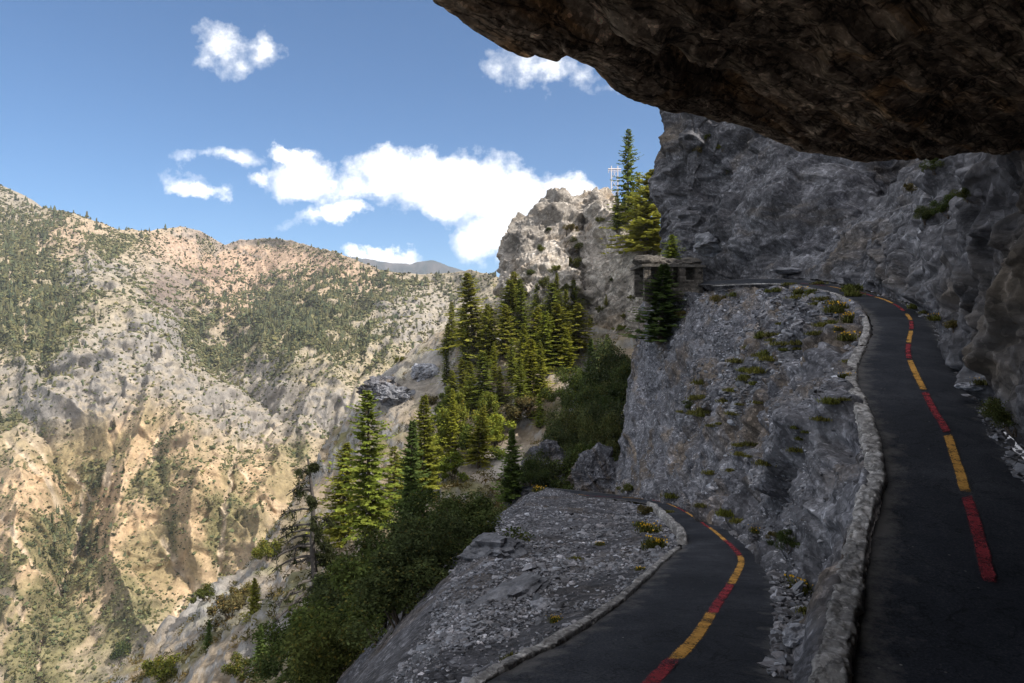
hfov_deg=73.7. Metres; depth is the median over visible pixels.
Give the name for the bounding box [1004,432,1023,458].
ground
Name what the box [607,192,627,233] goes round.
conifer
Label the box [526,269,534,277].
shrub
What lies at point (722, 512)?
plant tuft
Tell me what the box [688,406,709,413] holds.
plant tuft
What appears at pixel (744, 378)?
plant tuft
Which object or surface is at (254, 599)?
conifer
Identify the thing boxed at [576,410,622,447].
shrub
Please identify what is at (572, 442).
shrub
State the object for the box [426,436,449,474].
broadleaf tree
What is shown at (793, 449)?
plant tuft
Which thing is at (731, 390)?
plant tuft
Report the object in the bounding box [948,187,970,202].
shrub
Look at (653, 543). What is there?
plant tuft
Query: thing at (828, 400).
plant tuft
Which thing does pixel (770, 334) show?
plant tuft
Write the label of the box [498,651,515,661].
plant tuft
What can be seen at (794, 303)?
talus stones
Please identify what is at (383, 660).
scree slope
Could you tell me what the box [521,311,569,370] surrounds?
conifer
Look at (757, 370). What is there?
plant tuft
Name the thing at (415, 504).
shrub
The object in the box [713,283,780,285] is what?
stone kerb
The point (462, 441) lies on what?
broadleaf tree
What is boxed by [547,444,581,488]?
shrub
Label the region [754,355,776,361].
plant tuft
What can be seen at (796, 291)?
plant tuft
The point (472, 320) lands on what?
conifer
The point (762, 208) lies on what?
back cliff
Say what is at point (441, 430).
tree
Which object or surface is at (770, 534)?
shrub
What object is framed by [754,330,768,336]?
plant tuft
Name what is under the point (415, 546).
shrub
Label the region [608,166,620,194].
power pylon
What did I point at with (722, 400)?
plant tuft
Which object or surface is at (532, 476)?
shrub
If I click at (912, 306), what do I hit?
plant tuft
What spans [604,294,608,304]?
conifer
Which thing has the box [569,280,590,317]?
conifer
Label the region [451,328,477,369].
conifer
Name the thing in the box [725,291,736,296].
plant tuft
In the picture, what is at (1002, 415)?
shrub
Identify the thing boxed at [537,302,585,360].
conifer
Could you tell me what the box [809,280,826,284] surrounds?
plant tuft
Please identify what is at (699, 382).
plant tuft
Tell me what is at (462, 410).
tree
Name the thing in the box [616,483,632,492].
shrub
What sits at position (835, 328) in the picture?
plant tuft
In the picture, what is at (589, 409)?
shrub
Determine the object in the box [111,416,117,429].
pine tree
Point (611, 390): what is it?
shrub
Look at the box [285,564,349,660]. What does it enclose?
shrub
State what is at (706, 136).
shrub
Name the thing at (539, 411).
conifer
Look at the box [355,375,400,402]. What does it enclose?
boulder
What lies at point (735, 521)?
plant tuft
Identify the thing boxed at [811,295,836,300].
plant tuft
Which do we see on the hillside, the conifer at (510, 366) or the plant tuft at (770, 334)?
the conifer at (510, 366)
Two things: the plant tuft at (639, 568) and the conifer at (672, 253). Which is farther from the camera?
the conifer at (672, 253)
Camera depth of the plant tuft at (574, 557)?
13.52 m
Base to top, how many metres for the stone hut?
3.723 m
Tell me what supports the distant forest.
on the mountain at (104, 414)
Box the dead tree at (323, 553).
[266,459,349,629]
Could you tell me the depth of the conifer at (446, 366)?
115.96 m
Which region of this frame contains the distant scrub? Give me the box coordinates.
[0,184,497,682]
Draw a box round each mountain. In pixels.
[0,186,498,682]
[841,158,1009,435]
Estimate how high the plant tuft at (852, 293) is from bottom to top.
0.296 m
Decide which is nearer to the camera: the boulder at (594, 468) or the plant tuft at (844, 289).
the plant tuft at (844, 289)
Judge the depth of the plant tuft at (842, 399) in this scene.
9.96 m
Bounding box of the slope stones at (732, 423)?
[615,286,863,594]
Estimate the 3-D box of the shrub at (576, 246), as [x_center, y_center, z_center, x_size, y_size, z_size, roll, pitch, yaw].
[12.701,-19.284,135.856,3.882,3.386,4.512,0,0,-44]
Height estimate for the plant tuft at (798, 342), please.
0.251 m
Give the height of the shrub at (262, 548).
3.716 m
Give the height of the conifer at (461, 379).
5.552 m
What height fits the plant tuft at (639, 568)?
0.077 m
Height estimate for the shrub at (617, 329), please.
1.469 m
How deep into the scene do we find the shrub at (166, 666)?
67.64 m
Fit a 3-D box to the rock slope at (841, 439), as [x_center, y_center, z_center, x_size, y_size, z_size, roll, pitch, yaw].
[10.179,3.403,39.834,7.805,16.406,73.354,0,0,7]
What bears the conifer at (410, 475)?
on the hillside
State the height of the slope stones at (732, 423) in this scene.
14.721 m
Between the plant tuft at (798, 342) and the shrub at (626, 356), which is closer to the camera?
the plant tuft at (798, 342)
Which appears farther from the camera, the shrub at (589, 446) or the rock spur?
the rock spur
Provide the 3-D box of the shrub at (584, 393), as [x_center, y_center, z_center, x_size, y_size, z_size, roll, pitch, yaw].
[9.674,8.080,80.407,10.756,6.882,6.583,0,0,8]
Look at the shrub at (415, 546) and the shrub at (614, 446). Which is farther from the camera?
the shrub at (614, 446)
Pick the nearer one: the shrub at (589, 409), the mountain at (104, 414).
the shrub at (589, 409)
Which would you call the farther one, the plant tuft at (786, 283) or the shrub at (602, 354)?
the shrub at (602, 354)
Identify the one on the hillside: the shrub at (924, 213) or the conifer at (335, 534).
the conifer at (335, 534)
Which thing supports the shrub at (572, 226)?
on the rock spur
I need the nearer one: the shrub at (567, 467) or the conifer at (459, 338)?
the shrub at (567, 467)
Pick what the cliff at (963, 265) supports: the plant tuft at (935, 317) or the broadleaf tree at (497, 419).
the plant tuft at (935, 317)
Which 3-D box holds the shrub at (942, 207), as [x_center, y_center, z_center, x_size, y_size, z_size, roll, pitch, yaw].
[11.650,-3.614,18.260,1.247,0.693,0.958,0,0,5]
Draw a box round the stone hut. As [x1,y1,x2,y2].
[630,255,705,301]
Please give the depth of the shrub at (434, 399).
114.69 m
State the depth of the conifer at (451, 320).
125.46 m
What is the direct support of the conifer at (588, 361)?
on the hillside
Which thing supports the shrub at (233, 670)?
on the hillside
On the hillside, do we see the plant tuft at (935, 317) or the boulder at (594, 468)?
the boulder at (594, 468)
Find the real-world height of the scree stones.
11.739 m
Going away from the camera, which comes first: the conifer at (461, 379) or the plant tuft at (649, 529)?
the plant tuft at (649, 529)
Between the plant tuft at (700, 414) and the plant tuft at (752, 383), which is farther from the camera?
the plant tuft at (700, 414)
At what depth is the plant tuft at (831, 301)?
23.30 m
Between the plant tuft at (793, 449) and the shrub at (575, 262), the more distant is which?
the shrub at (575, 262)
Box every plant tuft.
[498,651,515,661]
[531,485,544,491]
[546,615,562,622]
[566,555,583,559]
[590,541,604,545]
[629,566,646,570]
[631,521,646,526]
[632,520,663,533]
[639,534,668,549]
[660,492,678,498]
[683,410,695,414]
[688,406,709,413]
[689,378,704,384]
[690,394,704,398]
[691,412,704,416]
[692,501,706,507]
[701,469,714,474]
[713,506,735,517]
[715,397,727,402]
[722,387,734,392]
[723,411,741,415]
[724,358,743,362]
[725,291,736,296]
[725,517,743,523]
[730,451,745,455]
[731,443,743,446]
[734,375,751,381]
[739,440,756,446]
[741,365,767,373]
[745,380,757,384]
[748,524,759,533]
[751,459,776,466]
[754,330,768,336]
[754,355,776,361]
[756,348,769,355]
[761,331,780,336]
[767,341,789,345]
[769,287,781,292]
[781,282,796,285]
[782,574,812,596]
[783,293,809,299]
[785,339,801,344]
[787,446,802,452]
[789,286,807,294]
[791,604,806,615]
[803,329,822,335]
[805,289,820,292]
[808,415,831,421]
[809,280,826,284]
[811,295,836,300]
[811,321,836,326]
[814,396,840,404]
[821,299,840,303]
[821,300,850,313]
[827,319,837,323]
[832,325,845,330]
[834,331,860,340]
[835,311,868,323]
[835,371,855,378]
[836,397,852,400]
[838,287,855,291]
[840,283,862,290]
[842,290,865,296]
[906,302,917,308]
[924,313,940,320]
[969,377,987,385]
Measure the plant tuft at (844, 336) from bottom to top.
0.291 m
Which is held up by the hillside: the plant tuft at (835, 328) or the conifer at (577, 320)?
the conifer at (577, 320)
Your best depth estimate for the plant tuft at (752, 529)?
13.06 m
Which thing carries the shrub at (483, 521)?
on the scree slope at (383, 660)
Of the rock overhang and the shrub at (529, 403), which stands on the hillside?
the shrub at (529, 403)
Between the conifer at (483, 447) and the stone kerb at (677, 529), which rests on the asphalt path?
the stone kerb at (677, 529)
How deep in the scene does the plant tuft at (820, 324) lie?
19.16 m
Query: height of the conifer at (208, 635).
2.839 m
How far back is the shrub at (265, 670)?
21.74 m
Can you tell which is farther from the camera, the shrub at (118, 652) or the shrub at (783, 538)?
the shrub at (118, 652)
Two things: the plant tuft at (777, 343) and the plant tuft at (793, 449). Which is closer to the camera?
the plant tuft at (793, 449)
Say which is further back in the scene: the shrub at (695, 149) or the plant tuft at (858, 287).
the shrub at (695, 149)
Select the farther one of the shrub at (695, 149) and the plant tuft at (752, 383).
the shrub at (695, 149)
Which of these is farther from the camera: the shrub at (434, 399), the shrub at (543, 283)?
the shrub at (543, 283)
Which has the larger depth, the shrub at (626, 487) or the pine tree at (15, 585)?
the pine tree at (15, 585)
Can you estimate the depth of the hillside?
88.99 m
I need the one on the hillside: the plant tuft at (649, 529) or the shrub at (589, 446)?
the shrub at (589, 446)
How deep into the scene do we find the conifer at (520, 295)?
114.76 m
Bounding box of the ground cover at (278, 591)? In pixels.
[103,308,634,682]
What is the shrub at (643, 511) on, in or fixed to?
on the scree slope at (383, 660)
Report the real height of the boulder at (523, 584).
0.296 m
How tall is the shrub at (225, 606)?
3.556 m
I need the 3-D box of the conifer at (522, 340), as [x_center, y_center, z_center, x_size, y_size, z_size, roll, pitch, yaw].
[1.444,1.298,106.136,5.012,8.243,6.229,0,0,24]
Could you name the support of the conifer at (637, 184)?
on the rock spur
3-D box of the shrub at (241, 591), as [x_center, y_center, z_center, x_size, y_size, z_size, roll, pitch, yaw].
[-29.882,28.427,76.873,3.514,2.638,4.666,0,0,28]
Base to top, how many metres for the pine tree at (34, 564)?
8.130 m
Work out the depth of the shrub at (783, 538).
8.97 m
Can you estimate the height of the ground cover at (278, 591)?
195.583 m
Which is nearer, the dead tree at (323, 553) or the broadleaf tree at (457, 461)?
the dead tree at (323, 553)
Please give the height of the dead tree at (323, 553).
10.263 m
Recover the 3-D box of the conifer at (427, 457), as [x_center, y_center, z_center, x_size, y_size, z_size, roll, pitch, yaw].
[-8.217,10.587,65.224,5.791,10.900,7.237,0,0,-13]
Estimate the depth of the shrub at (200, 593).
80.29 m
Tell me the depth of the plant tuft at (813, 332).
18.66 m
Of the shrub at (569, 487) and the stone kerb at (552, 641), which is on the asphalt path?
the stone kerb at (552, 641)
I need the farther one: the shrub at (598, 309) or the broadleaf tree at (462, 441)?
the shrub at (598, 309)
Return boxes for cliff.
[648,110,917,309]
[780,149,1023,448]
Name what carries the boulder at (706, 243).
on the back cliff at (762, 208)
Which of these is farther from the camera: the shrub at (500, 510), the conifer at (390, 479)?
the conifer at (390, 479)
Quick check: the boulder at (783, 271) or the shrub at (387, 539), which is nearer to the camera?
the shrub at (387, 539)
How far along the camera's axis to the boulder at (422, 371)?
123.05 m
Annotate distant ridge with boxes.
[351,257,462,273]
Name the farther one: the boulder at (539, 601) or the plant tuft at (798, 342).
the plant tuft at (798, 342)
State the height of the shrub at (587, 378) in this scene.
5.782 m
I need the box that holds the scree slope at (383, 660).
[337,489,681,682]
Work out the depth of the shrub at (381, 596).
13.85 m
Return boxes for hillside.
[101,310,636,682]
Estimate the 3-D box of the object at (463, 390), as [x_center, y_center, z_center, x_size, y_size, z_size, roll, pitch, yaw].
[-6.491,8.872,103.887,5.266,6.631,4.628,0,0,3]
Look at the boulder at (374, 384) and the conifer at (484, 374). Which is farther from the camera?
the boulder at (374, 384)
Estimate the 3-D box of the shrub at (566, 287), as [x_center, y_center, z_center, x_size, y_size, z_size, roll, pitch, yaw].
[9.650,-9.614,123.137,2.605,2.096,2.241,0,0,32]
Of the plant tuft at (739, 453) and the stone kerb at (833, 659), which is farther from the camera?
the plant tuft at (739, 453)
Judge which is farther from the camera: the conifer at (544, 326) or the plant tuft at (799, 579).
the conifer at (544, 326)
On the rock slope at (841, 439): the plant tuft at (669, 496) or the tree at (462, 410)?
the plant tuft at (669, 496)
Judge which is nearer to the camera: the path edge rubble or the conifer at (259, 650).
the path edge rubble
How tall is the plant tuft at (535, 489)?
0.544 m
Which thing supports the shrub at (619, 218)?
on the rock spur
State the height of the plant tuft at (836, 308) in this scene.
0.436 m
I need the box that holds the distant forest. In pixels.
[0,188,495,678]
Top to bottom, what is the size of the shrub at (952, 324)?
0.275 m
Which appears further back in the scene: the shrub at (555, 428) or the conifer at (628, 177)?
the conifer at (628, 177)
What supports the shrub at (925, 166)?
on the cliff at (963, 265)
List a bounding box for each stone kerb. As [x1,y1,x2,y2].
[468,546,681,682]
[646,501,687,545]
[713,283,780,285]
[803,286,870,344]
[808,345,886,682]
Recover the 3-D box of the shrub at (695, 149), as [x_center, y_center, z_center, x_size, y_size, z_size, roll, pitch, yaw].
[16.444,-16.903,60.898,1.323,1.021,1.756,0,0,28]
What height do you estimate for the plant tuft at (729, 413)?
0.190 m
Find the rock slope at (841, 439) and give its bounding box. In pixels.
[615,285,886,682]
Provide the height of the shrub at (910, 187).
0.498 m
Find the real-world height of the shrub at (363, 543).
2.563 m
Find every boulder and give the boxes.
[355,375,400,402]
[376,385,415,406]
[410,363,439,381]
[460,532,527,560]
[474,571,551,606]
[520,439,572,487]
[530,597,556,608]
[566,442,618,500]
[693,232,721,256]
[769,267,802,274]
[782,623,804,647]
[954,382,984,390]
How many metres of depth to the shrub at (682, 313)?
50.27 m
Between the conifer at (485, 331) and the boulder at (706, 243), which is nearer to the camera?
the boulder at (706, 243)
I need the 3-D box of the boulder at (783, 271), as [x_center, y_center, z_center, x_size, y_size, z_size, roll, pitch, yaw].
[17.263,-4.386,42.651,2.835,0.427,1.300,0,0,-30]
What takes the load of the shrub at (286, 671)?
on the hillside
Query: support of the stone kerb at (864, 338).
on the asphalt path
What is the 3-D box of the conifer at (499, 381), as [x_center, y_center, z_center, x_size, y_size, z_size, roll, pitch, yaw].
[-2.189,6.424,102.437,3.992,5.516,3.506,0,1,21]
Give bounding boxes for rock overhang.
[433,0,1023,162]
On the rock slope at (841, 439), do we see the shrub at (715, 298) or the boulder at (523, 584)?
the shrub at (715, 298)
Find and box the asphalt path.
[486,279,1023,682]
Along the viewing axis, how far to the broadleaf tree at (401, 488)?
81.41 m
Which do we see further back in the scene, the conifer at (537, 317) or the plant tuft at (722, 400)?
the conifer at (537, 317)
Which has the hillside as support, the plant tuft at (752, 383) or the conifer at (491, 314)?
the conifer at (491, 314)
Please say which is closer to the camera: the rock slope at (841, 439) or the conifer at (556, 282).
the rock slope at (841, 439)
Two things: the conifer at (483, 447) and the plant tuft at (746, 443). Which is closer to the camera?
the plant tuft at (746, 443)
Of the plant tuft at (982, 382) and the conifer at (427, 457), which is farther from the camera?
the conifer at (427, 457)
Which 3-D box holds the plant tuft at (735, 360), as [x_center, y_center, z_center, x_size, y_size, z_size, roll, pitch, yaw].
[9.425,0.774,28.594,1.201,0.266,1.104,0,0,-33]
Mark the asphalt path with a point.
(944, 591)
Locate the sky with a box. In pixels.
[0,0,663,276]
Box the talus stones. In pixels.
[637,285,845,418]
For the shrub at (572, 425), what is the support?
on the hillside
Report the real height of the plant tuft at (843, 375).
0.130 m
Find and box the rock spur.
[493,187,661,335]
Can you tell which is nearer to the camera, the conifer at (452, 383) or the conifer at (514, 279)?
the conifer at (452, 383)
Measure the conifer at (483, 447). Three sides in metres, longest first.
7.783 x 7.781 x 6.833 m
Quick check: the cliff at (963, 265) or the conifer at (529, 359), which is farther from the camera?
the conifer at (529, 359)
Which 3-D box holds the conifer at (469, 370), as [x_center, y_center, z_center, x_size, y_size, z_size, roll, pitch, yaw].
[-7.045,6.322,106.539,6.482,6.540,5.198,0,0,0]
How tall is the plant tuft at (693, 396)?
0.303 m
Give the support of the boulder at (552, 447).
on the hillside
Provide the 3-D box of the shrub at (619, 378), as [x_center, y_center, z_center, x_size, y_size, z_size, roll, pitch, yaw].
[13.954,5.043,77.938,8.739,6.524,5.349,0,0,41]
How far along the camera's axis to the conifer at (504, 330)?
110.96 m
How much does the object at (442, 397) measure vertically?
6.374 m
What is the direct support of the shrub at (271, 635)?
on the hillside
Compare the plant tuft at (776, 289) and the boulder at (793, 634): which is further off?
the plant tuft at (776, 289)
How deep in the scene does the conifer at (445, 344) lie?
125.11 m
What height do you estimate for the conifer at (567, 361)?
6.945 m
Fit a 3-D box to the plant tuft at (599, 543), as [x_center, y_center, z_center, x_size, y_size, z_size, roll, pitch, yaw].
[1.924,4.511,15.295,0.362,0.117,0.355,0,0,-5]
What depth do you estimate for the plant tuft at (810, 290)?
26.17 m
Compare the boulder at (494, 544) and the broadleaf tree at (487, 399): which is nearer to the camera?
the boulder at (494, 544)
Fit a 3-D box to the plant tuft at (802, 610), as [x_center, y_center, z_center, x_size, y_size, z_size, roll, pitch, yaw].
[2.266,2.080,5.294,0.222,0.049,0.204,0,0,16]
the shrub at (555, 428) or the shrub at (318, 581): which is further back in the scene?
the shrub at (555, 428)
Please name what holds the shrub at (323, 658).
on the scree slope at (383, 660)
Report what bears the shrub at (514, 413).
on the hillside
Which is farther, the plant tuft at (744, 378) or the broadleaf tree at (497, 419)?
the broadleaf tree at (497, 419)
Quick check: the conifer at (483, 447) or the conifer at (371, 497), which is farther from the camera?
the conifer at (483, 447)
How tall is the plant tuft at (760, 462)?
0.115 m
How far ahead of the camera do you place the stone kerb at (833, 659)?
5.41 m
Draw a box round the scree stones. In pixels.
[390,488,678,682]
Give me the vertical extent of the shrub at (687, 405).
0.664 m
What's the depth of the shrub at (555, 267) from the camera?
126.37 m
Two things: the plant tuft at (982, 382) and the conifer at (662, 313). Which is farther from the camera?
the conifer at (662, 313)
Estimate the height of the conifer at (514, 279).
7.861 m
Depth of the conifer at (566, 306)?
114.09 m
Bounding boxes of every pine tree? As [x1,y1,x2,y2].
[12,578,17,590]
[31,557,37,568]
[91,586,97,601]
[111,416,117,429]
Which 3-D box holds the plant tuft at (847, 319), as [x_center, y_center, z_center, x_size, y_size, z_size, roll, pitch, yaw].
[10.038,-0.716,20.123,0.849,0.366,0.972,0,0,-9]
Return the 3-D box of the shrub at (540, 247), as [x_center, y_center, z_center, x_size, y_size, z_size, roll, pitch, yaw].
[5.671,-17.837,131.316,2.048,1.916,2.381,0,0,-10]
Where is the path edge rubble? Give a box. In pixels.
[635,283,1023,682]
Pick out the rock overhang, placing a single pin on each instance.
(865, 81)
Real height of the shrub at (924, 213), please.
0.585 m
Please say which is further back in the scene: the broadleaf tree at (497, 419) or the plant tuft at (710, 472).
the broadleaf tree at (497, 419)
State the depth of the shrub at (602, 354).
82.59 m
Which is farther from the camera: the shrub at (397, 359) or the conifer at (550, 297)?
the shrub at (397, 359)
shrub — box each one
[109,639,131,663]
[140,653,180,682]
[188,582,215,603]
[203,591,250,629]
[220,651,251,682]
[229,579,260,609]
[238,621,355,682]
[246,609,326,682]
[250,536,284,560]
[253,601,387,682]
[280,603,380,682]
[281,533,437,644]
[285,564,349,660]
[292,555,354,612]
[321,522,449,591]
[335,550,450,648]
[357,503,469,566]
[368,509,478,609]
[390,488,447,531]
[394,356,404,362]
[402,488,535,554]
[424,394,438,404]
[487,401,536,426]
[493,505,509,516]
[500,457,557,487]
[515,394,544,413]
[522,448,569,488]
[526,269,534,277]
[536,275,551,292]
[537,244,544,250]
[538,402,595,441]
[538,420,577,450]
[541,365,585,402]
[541,430,575,448]
[545,265,560,273]
[547,381,599,423]
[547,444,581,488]
[560,283,572,291]
[562,222,579,231]
[562,367,612,406]
[563,441,617,474]
[563,474,574,489]
[567,236,583,252]
[568,256,581,267]
[574,383,625,413]
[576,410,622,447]
[577,372,605,394]
[578,397,624,441]
[587,432,620,458]
[588,336,630,384]
[593,358,630,401]
[595,305,604,313]
[597,379,625,401]
[606,350,630,365]
[611,324,626,331]
[612,215,627,226]
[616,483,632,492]
[637,504,651,514]
[673,310,685,318]
[681,399,693,409]
[690,145,701,156]
[704,133,711,141]
[709,293,726,303]
[765,531,776,540]
[766,529,799,554]
[903,183,917,194]
[913,205,935,224]
[919,158,943,174]
[929,193,955,218]
[942,318,956,332]
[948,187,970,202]
[976,396,1021,436]
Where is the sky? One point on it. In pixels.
(390, 131)
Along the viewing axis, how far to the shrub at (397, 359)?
132.93 m
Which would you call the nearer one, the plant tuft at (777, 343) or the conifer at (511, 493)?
the plant tuft at (777, 343)
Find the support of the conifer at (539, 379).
on the hillside
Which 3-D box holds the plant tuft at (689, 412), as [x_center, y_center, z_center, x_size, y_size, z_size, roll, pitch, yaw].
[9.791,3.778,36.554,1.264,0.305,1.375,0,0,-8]
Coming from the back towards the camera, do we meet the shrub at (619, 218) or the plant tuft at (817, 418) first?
the shrub at (619, 218)
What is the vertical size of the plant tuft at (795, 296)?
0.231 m
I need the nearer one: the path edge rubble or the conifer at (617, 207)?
the path edge rubble
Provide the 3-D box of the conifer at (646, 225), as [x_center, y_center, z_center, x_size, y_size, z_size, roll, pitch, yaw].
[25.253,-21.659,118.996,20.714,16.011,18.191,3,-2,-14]
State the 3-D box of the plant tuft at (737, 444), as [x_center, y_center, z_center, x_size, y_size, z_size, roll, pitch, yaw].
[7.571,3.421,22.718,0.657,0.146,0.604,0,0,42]
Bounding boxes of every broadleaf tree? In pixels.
[394,455,441,490]
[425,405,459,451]
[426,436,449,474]
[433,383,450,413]
[437,449,470,481]
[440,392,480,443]
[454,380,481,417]
[456,412,507,459]
[475,412,516,447]
[476,389,500,417]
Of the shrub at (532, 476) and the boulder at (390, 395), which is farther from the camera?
the boulder at (390, 395)
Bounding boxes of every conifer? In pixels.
[200,620,212,649]
[239,578,263,621]
[251,624,267,666]
[304,442,366,547]
[322,390,403,541]
[375,446,403,514]
[378,420,432,541]
[395,395,445,504]
[425,272,498,351]
[430,352,455,385]
[434,323,452,357]
[437,301,457,344]
[441,388,466,462]
[444,370,459,407]
[446,308,469,350]
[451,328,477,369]
[454,359,471,390]
[456,352,510,407]
[460,407,497,468]
[461,361,480,401]
[464,304,498,362]
[478,305,518,360]
[484,305,499,343]
[487,342,503,379]
[490,428,525,505]
[491,280,531,337]
[492,366,508,401]
[494,272,522,310]
[500,358,532,408]
[503,339,518,384]
[504,324,528,374]
[506,339,558,395]
[509,279,539,343]
[518,307,546,348]
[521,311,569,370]
[524,342,553,399]
[527,283,544,317]
[527,283,572,336]
[529,393,547,428]
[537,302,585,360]
[541,273,561,307]
[550,302,598,352]
[551,329,578,372]
[556,290,574,342]
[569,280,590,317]
[581,339,596,374]
[599,169,662,254]
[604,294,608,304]
[607,128,642,220]
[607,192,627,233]
[616,264,685,344]
[621,172,644,239]
[658,234,684,259]
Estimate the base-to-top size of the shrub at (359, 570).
2.703 m
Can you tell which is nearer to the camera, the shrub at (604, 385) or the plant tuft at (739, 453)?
the plant tuft at (739, 453)
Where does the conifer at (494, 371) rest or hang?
on the hillside
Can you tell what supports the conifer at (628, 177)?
on the rock spur
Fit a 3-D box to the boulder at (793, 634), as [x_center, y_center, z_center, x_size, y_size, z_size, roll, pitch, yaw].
[2.093,2.126,4.941,0.297,0.168,0.222,0,0,0]
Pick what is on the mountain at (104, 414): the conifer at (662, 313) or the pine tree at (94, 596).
the pine tree at (94, 596)
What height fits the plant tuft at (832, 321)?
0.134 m
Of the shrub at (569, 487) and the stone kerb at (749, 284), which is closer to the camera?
the stone kerb at (749, 284)
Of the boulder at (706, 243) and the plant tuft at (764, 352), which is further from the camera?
the boulder at (706, 243)
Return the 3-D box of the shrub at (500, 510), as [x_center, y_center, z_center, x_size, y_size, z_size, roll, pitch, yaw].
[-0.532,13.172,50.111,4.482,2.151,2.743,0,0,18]
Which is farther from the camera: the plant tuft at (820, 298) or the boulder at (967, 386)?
the plant tuft at (820, 298)
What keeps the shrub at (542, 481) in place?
on the hillside
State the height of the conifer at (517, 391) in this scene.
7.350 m
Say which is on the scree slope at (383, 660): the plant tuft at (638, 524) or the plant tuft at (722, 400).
the plant tuft at (638, 524)
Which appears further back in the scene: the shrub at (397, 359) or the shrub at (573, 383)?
the shrub at (397, 359)
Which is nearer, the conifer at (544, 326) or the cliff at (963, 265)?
the cliff at (963, 265)
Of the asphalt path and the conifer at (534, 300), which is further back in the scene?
the conifer at (534, 300)
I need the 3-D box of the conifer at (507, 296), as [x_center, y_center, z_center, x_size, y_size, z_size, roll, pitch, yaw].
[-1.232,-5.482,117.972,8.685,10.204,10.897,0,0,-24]
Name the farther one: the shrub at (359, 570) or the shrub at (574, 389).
the shrub at (574, 389)
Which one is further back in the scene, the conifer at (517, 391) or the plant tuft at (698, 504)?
the conifer at (517, 391)
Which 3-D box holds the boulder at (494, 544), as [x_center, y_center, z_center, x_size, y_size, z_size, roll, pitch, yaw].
[-0.363,4.400,14.413,1.448,0.648,1.082,0,0,0]

